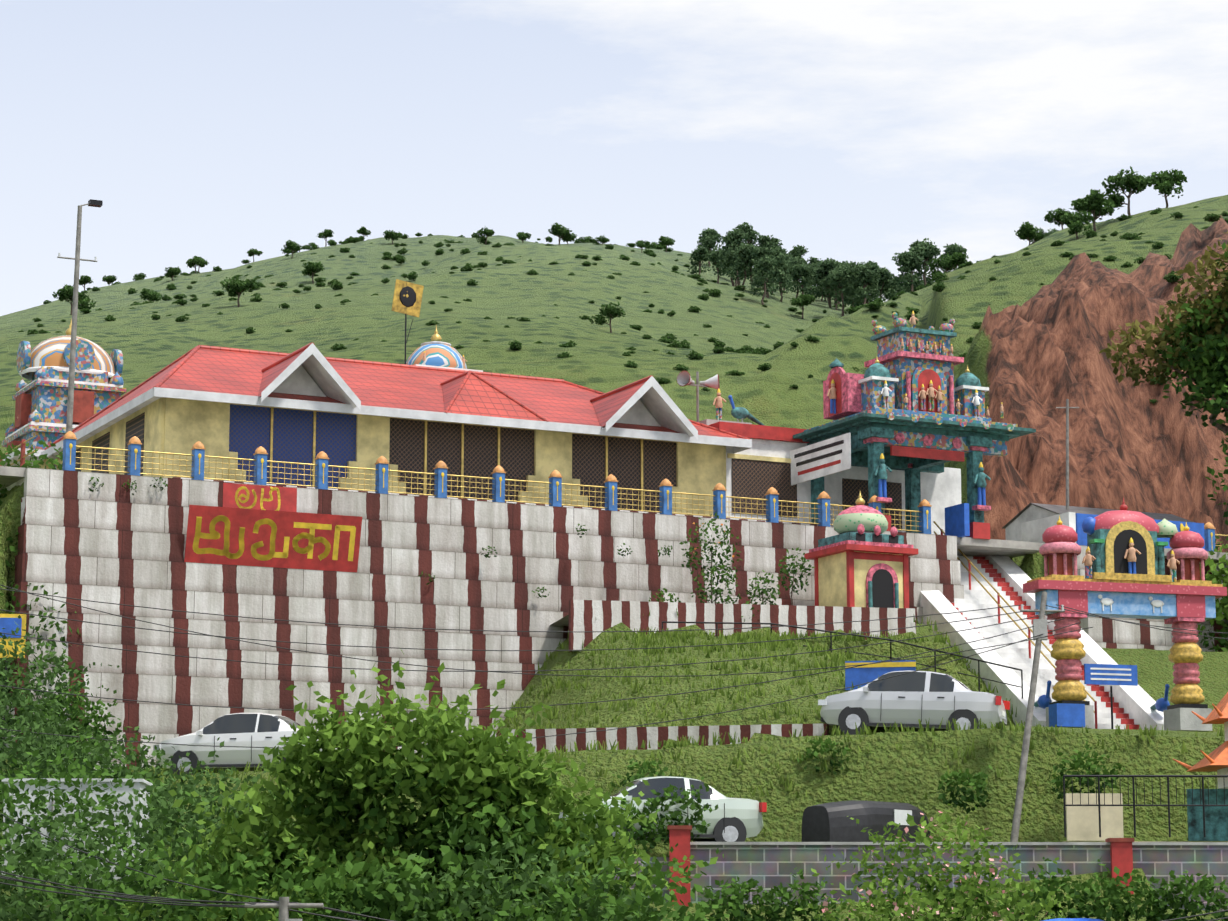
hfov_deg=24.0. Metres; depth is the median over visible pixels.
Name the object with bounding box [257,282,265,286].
hill shrub
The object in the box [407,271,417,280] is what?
hill shrub
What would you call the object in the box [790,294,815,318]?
hill tree
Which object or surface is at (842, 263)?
saddle tree
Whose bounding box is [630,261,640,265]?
hill shrub
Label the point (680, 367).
hill shrub
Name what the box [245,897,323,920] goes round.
utility pole
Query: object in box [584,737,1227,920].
bushes
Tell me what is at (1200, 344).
edge tree
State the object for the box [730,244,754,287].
saddle tree
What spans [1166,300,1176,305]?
hill shrub
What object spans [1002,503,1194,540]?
hillside shed
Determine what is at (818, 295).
saddle tree
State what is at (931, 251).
saddle tree
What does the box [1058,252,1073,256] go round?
hill shrub
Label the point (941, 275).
hill shrub
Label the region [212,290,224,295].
hill shrub
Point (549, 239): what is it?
hill shrub
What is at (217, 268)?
hill shrub
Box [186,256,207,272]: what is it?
hill tree
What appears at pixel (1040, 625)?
utility pole
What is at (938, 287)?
hill shrub
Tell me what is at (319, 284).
hill shrub
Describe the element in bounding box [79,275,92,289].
ridge tree
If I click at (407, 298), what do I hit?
sign
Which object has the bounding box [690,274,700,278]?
hill shrub
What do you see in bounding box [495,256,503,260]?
hill shrub
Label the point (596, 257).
hill shrub
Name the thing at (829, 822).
auto rickshaw
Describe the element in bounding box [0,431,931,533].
plaza fence
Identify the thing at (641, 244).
ridge tree
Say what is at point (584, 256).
hill shrub
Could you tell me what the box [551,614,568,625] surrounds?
terrace paving
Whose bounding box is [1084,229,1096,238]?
hill shrub
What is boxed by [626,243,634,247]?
hill shrub
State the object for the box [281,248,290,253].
hill shrub
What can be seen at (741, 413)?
murugan peacock statue
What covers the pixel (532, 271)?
hill shrub
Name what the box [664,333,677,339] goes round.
hill shrub
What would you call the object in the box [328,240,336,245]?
hill shrub
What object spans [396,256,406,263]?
hill shrub
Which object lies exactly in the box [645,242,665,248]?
hill tree
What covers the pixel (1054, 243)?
hill shrub
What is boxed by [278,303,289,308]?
hill shrub
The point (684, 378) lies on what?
loudspeakers
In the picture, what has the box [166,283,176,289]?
hill shrub
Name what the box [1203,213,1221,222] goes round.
hill shrub
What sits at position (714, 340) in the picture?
hill shrub
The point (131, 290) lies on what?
hill shrub
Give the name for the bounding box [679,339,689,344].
hill shrub
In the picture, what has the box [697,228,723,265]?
saddle tree
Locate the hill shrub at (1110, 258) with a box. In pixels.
[1103,256,1115,260]
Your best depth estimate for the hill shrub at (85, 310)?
197.25 m
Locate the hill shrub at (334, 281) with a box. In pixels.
[328,279,340,283]
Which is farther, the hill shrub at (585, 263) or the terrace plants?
the hill shrub at (585, 263)
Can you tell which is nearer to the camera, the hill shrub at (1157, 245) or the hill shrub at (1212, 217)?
the hill shrub at (1212, 217)
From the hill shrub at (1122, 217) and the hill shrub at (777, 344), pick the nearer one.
the hill shrub at (777, 344)
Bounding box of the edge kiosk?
[1063,692,1227,841]
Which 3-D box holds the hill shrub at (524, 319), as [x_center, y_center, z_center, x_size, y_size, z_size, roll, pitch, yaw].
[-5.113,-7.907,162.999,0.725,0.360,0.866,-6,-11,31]
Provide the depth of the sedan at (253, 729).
68.95 m
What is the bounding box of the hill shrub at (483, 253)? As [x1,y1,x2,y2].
[478,251,488,254]
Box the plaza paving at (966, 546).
[0,466,1227,562]
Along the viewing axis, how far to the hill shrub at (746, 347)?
168.35 m
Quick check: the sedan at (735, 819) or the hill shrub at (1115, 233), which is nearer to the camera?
the sedan at (735, 819)
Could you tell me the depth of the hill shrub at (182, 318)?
177.89 m
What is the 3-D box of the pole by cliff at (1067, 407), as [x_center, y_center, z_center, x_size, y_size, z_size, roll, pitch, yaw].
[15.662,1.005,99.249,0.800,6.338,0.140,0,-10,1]
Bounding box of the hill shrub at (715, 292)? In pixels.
[707,289,721,296]
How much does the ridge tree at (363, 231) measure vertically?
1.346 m
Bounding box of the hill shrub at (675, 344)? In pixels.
[667,340,681,347]
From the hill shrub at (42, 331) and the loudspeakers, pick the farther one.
the hill shrub at (42, 331)
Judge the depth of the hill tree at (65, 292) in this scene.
199.91 m
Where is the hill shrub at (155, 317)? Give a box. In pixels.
[151,314,160,319]
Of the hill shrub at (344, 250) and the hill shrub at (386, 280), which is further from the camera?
the hill shrub at (344, 250)
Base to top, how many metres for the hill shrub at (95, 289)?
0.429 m
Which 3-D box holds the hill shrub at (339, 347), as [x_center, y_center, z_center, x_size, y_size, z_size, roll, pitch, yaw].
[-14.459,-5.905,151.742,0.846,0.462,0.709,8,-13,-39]
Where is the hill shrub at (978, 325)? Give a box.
[971,322,981,328]
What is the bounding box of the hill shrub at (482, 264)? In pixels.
[478,262,487,267]
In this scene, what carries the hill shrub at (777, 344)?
on the terrain
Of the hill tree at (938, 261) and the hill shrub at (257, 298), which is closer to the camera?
the hill shrub at (257, 298)
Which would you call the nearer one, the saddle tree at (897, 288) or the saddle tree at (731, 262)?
the saddle tree at (731, 262)
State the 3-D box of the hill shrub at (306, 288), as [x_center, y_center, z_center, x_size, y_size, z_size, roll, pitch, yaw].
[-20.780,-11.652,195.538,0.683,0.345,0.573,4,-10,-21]
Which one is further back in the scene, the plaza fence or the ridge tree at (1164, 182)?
the ridge tree at (1164, 182)
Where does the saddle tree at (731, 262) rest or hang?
on the terrain
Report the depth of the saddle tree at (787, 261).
226.23 m
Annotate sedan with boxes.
[153,713,336,774]
[559,776,766,842]
[818,670,1009,734]
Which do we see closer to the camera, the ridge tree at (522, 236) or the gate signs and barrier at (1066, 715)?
the gate signs and barrier at (1066, 715)
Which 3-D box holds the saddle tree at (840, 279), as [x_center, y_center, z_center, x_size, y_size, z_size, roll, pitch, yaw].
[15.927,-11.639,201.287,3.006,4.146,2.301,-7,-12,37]
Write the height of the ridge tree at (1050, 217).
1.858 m
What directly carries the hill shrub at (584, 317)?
on the terrain
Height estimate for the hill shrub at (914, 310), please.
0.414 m
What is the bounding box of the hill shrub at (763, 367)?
[757,363,771,370]
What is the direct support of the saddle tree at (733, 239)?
on the terrain
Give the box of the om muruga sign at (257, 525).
[184,483,361,571]
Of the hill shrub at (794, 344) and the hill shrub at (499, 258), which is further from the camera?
the hill shrub at (499, 258)
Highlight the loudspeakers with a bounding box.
[677,371,719,421]
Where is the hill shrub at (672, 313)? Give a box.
[667,310,675,315]
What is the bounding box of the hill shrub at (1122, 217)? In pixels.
[1116,214,1132,220]
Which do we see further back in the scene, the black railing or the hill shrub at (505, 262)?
the hill shrub at (505, 262)
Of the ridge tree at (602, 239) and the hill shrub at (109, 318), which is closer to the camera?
the hill shrub at (109, 318)
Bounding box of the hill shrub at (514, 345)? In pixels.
[508,340,521,349]
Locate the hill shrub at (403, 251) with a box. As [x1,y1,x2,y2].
[397,247,407,254]
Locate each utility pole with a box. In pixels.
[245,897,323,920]
[1010,591,1064,841]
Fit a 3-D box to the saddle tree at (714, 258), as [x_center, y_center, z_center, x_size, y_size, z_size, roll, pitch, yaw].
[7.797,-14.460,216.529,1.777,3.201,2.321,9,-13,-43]
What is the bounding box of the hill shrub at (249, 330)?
[246,327,255,333]
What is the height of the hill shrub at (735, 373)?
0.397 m
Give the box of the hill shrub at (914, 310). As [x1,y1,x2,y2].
[909,308,919,313]
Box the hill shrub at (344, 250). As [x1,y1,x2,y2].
[339,248,349,252]
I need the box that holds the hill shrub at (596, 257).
[591,255,601,260]
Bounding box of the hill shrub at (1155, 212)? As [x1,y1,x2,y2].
[1150,210,1160,213]
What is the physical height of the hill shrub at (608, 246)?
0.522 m
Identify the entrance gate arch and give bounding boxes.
[1023,497,1226,731]
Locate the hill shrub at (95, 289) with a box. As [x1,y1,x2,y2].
[91,286,100,290]
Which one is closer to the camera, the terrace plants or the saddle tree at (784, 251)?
the terrace plants
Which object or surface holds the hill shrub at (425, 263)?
on the terrain
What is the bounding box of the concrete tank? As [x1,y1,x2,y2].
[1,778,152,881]
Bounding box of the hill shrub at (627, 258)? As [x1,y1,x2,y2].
[618,256,629,260]
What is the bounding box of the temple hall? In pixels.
[3,342,817,525]
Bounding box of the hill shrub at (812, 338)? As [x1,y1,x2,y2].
[804,335,818,341]
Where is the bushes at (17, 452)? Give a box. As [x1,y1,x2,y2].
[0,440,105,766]
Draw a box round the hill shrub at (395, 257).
[390,254,401,260]
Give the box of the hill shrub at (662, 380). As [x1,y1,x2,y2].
[656,377,671,383]
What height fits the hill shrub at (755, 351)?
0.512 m
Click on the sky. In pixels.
(217, 131)
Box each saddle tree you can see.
[687,246,710,275]
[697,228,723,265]
[697,234,718,266]
[708,248,729,283]
[716,228,749,285]
[723,243,752,285]
[724,249,740,286]
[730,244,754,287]
[733,244,757,288]
[735,222,759,246]
[748,256,777,304]
[752,246,785,297]
[756,234,782,249]
[769,261,792,301]
[770,245,793,289]
[775,259,792,294]
[785,256,815,297]
[788,245,808,262]
[788,263,816,294]
[799,262,818,294]
[807,256,821,284]
[810,258,841,307]
[813,261,837,304]
[813,278,824,300]
[819,269,847,309]
[820,261,843,304]
[827,265,861,316]
[839,261,860,306]
[846,262,878,303]
[848,284,870,307]
[850,261,882,298]
[852,272,880,305]
[870,267,901,302]
[881,279,905,301]
[891,248,926,292]
[901,273,923,291]
[908,238,940,285]
[921,279,934,286]
[939,243,968,272]
[1046,228,1059,235]
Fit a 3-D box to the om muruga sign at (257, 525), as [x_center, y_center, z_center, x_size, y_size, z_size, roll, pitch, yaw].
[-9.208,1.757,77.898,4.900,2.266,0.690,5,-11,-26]
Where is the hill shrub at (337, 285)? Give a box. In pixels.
[331,282,342,289]
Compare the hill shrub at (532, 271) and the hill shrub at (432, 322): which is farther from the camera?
the hill shrub at (532, 271)
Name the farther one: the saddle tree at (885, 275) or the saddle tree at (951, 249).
the saddle tree at (885, 275)
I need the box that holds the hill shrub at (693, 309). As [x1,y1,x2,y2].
[688,306,701,311]
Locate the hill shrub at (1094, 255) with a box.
[1087,253,1098,257]
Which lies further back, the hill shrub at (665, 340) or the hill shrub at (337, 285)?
the hill shrub at (337, 285)
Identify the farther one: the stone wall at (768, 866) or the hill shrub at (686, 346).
the hill shrub at (686, 346)
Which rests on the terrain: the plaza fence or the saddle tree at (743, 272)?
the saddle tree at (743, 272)
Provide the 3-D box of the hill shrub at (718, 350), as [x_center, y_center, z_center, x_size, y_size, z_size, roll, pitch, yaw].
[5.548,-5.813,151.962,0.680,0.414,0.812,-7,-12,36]
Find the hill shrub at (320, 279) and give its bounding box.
[314,277,325,282]
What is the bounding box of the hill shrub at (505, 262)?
[502,260,512,263]
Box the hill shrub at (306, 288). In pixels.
[303,286,311,290]
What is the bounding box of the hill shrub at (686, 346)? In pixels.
[680,344,689,348]
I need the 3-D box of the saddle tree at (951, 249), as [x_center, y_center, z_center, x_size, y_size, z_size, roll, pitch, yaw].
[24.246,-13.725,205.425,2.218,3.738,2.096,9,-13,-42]
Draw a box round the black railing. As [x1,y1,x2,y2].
[662,621,1022,698]
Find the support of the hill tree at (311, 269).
on the terrain
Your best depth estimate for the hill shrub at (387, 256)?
228.44 m
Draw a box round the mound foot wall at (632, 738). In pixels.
[484,723,828,754]
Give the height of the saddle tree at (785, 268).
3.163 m
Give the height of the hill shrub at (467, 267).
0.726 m
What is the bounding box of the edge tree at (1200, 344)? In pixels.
[1099,232,1227,525]
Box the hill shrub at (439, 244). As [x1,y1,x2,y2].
[433,242,443,247]
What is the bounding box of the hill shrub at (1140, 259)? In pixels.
[1133,257,1145,263]
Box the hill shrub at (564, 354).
[556,352,571,357]
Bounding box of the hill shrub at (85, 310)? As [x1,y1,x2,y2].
[80,308,90,313]
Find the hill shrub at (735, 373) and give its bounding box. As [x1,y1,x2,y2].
[725,370,741,375]
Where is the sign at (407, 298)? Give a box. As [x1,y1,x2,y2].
[391,279,423,363]
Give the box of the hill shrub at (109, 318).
[104,315,115,320]
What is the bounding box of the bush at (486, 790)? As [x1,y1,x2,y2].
[120,648,717,920]
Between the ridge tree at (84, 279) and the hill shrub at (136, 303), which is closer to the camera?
the hill shrub at (136, 303)
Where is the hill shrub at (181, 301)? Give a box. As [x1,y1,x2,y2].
[176,299,186,304]
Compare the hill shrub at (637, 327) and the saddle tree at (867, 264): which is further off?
the saddle tree at (867, 264)
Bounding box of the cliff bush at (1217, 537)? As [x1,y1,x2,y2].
[1204,524,1227,552]
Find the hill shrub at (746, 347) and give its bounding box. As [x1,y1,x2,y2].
[738,345,753,351]
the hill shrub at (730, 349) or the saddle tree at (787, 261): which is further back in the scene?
the saddle tree at (787, 261)
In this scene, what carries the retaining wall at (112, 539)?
on the terrain
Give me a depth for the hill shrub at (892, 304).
170.08 m
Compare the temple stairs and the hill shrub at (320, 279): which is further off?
the hill shrub at (320, 279)
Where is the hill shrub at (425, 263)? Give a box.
[421,260,429,265]
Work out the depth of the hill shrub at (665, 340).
161.86 m
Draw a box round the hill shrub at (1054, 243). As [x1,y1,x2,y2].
[1050,240,1064,245]
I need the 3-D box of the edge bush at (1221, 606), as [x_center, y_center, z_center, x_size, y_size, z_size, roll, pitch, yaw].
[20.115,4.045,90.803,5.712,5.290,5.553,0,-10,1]
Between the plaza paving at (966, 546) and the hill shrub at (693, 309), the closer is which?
the plaza paving at (966, 546)
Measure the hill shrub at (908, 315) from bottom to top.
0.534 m
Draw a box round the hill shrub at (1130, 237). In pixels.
[1124,233,1140,239]
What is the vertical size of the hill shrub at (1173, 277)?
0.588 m
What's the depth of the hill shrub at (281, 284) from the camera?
201.72 m
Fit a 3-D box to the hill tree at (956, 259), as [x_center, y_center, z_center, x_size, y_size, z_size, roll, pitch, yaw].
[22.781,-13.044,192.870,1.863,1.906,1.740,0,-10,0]
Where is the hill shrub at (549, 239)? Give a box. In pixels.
[545,236,552,242]
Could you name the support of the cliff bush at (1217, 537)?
on the terrain
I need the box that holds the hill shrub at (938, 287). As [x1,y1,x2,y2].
[932,281,946,291]
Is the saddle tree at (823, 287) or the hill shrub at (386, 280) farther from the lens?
the saddle tree at (823, 287)
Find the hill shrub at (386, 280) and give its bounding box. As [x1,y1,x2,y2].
[381,278,389,282]
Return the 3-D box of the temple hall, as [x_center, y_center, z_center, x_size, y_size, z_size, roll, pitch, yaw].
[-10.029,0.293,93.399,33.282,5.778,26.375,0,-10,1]
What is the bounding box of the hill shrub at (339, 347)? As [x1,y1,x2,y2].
[331,343,346,350]
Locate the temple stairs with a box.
[920,521,1169,729]
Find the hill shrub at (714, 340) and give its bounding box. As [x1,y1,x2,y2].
[708,337,718,342]
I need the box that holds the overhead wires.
[0,585,1227,920]
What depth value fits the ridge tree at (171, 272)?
238.03 m
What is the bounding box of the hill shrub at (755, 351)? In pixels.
[748,349,760,353]
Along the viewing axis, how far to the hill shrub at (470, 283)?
193.86 m
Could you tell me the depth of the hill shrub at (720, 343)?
167.57 m
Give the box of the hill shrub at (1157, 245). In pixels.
[1152,241,1163,248]
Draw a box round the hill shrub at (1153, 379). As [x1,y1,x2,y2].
[1150,377,1172,384]
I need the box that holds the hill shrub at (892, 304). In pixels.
[885,302,896,306]
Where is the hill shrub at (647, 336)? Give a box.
[642,334,651,339]
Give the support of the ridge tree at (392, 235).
on the terrain
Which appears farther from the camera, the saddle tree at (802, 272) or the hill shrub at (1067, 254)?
the saddle tree at (802, 272)
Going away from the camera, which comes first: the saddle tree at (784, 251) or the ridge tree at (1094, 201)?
the ridge tree at (1094, 201)
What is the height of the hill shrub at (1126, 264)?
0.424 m
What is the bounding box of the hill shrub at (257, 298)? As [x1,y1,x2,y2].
[250,295,262,301]
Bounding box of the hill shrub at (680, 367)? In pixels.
[673,364,688,370]
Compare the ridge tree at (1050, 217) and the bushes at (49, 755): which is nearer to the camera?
the bushes at (49, 755)
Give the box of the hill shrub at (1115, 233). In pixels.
[1110,231,1118,236]
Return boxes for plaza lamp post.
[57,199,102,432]
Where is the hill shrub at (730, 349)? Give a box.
[724,347,735,351]
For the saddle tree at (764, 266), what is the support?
on the terrain
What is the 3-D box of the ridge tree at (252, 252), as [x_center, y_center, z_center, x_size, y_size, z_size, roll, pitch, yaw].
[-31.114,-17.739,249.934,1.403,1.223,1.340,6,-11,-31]
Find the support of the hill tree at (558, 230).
on the terrain
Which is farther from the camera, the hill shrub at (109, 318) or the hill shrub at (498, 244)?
the hill shrub at (498, 244)
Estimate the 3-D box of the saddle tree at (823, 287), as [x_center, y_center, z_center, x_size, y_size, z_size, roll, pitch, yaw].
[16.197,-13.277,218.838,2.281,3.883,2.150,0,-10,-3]
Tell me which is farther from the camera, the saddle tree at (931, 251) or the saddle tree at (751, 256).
the saddle tree at (751, 256)
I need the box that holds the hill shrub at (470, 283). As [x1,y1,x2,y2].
[467,279,477,285]
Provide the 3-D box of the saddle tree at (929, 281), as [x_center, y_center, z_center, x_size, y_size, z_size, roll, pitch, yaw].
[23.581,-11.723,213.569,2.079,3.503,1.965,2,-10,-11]
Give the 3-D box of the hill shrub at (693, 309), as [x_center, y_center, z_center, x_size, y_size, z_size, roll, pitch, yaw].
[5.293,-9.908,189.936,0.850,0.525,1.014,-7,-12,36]
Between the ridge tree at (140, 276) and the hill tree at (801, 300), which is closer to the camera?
the hill tree at (801, 300)
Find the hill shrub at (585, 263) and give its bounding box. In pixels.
[581,261,590,265]
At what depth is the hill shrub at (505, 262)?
209.46 m
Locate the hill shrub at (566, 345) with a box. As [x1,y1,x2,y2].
[559,344,573,346]
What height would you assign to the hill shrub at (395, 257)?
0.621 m
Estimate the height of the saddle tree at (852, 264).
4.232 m
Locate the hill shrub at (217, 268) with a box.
[212,266,221,271]
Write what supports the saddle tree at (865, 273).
on the terrain
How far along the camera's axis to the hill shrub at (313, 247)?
240.56 m
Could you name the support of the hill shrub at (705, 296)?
on the terrain
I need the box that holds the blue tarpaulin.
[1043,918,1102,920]
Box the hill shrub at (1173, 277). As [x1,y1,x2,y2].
[1164,271,1182,282]
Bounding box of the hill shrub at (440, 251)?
[435,248,443,254]
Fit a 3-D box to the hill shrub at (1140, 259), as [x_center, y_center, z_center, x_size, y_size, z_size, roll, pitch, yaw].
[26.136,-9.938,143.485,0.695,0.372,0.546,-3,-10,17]
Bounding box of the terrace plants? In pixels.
[89,476,814,621]
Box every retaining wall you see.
[0,467,963,770]
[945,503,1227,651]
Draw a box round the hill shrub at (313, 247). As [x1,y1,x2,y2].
[309,244,318,249]
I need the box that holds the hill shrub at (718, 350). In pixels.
[713,346,726,353]
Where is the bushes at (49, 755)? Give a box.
[0,606,747,920]
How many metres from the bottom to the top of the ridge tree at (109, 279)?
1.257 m
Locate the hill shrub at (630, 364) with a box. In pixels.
[624,360,637,367]
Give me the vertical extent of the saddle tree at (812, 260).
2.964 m
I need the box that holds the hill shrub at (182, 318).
[175,315,188,321]
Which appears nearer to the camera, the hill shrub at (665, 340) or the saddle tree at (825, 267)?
the hill shrub at (665, 340)
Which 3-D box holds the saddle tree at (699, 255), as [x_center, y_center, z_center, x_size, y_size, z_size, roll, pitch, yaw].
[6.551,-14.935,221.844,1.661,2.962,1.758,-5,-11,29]
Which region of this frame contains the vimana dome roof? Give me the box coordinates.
[406,325,482,371]
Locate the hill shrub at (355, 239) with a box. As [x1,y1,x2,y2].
[350,237,360,242]
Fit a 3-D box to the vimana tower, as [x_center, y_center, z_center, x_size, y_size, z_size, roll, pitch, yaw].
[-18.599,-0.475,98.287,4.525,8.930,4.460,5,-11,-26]
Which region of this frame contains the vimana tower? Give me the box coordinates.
[2,319,125,469]
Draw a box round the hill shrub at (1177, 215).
[1170,212,1183,218]
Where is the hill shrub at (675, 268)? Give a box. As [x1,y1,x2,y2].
[671,265,679,270]
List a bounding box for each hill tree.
[52,284,95,314]
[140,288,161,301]
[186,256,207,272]
[220,276,256,306]
[302,261,324,282]
[548,222,572,244]
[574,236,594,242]
[589,302,625,332]
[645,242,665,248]
[658,236,674,251]
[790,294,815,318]
[925,253,959,280]
[941,252,968,268]
[1014,221,1047,244]
[1060,210,1093,238]
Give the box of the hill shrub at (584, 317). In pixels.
[579,315,589,319]
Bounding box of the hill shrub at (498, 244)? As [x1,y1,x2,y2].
[491,242,501,246]
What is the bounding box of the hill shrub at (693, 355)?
[686,350,705,359]
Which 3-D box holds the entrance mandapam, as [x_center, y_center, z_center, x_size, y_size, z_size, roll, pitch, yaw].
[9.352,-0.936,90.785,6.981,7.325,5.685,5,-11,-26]
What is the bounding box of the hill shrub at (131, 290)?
[128,288,137,294]
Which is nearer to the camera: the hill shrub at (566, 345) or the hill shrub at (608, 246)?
the hill shrub at (566, 345)
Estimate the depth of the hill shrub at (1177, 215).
164.02 m
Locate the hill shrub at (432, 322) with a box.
[425,320,438,324]
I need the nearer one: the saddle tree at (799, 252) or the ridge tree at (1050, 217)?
the ridge tree at (1050, 217)
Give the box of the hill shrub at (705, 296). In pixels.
[697,293,708,300]
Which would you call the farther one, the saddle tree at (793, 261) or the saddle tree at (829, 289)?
the saddle tree at (793, 261)
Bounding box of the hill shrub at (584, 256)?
[578,255,588,258]
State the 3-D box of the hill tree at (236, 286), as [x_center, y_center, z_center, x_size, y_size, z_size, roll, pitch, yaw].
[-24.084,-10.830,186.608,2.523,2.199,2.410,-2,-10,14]
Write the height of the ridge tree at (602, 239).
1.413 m
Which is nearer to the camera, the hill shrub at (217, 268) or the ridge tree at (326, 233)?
the hill shrub at (217, 268)
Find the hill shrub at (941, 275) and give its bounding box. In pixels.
[933,273,948,281]
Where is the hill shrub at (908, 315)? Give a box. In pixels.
[904,311,916,319]
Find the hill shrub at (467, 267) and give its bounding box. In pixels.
[460,263,473,270]
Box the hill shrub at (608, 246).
[605,244,613,249]
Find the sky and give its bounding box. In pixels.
[0,0,1227,315]
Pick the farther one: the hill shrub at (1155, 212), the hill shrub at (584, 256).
the hill shrub at (584, 256)
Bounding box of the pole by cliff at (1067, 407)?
[1056,399,1078,509]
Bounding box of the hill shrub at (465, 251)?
[460,248,470,253]
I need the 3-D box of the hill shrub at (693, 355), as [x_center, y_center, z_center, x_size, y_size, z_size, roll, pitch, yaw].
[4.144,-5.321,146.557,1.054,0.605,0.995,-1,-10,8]
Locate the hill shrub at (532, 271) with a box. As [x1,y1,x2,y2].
[526,269,537,274]
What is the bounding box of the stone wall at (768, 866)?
[604,825,1227,910]
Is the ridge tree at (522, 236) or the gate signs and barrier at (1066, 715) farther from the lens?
the ridge tree at (522, 236)
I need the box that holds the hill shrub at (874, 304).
[864,300,885,309]
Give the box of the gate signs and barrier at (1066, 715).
[0,614,1137,728]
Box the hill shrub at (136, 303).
[130,301,143,305]
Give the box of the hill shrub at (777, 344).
[773,342,783,349]
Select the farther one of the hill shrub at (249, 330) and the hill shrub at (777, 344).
the hill shrub at (249, 330)
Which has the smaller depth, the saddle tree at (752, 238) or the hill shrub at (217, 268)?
the saddle tree at (752, 238)
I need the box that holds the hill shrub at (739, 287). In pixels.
[734,285,745,290]
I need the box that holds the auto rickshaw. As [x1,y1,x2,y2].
[802,800,930,841]
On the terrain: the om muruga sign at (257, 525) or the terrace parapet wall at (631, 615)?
the terrace parapet wall at (631, 615)
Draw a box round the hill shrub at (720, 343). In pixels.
[714,341,725,347]
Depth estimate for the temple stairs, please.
84.03 m
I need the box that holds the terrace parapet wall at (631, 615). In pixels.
[569,600,915,651]
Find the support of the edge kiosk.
on the terrain
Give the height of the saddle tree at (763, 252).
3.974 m
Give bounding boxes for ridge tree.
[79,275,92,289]
[102,275,115,284]
[133,273,146,280]
[164,267,180,280]
[247,248,262,261]
[283,239,301,258]
[317,229,333,246]
[356,226,370,240]
[383,230,402,243]
[476,226,494,244]
[516,232,530,241]
[560,233,576,244]
[593,235,609,244]
[635,240,649,252]
[1043,208,1071,228]
[1069,189,1115,231]
[1101,166,1151,215]
[1146,169,1186,207]
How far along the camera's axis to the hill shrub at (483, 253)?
223.58 m
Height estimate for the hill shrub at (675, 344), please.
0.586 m
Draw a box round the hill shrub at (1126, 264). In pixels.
[1121,262,1132,267]
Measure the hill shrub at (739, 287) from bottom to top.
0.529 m
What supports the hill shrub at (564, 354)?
on the terrain
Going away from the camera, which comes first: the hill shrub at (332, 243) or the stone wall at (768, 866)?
the stone wall at (768, 866)
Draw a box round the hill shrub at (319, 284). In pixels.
[315,282,325,286]
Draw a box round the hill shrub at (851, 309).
[843,306,856,313]
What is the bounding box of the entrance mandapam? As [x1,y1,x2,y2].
[790,311,1035,538]
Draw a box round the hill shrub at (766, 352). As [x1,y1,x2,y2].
[761,348,772,354]
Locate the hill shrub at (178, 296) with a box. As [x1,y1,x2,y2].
[174,293,186,298]
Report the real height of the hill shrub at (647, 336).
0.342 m
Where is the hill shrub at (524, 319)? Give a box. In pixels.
[516,317,529,320]
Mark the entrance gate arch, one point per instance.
(1124, 564)
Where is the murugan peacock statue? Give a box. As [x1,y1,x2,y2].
[699,388,764,425]
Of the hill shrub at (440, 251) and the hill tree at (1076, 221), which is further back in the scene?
the hill shrub at (440, 251)
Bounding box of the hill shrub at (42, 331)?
[39,329,50,333]
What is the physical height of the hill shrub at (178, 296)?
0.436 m
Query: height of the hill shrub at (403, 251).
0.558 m
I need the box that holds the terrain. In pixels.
[0,195,1227,920]
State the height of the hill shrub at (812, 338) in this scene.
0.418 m
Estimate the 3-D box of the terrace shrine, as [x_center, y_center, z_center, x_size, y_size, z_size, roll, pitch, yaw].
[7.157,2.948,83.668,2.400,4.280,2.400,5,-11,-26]
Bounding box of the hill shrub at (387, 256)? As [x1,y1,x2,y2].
[381,254,390,259]
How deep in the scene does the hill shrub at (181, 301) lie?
196.78 m
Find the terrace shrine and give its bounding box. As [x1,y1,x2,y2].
[804,491,917,607]
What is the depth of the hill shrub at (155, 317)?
185.98 m
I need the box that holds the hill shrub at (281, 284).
[276,282,287,287]
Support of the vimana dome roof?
on the temple hall
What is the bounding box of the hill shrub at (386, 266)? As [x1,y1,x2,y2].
[381,264,390,268]
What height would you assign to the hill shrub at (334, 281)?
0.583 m
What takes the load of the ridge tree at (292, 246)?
on the terrain
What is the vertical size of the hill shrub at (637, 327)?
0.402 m
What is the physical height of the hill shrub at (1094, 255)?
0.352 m
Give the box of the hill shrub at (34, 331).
[27,329,38,334]
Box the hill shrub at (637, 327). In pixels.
[630,325,642,330]
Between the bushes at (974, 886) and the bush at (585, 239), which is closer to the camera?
the bushes at (974, 886)
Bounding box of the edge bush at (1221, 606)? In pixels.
[1197,542,1227,651]
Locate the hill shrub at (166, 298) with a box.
[161,294,171,300]
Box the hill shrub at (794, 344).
[790,342,798,347]
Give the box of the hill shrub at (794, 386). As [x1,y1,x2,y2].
[789,384,797,388]
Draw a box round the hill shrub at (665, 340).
[658,336,670,343]
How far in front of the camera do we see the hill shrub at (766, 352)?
153.82 m

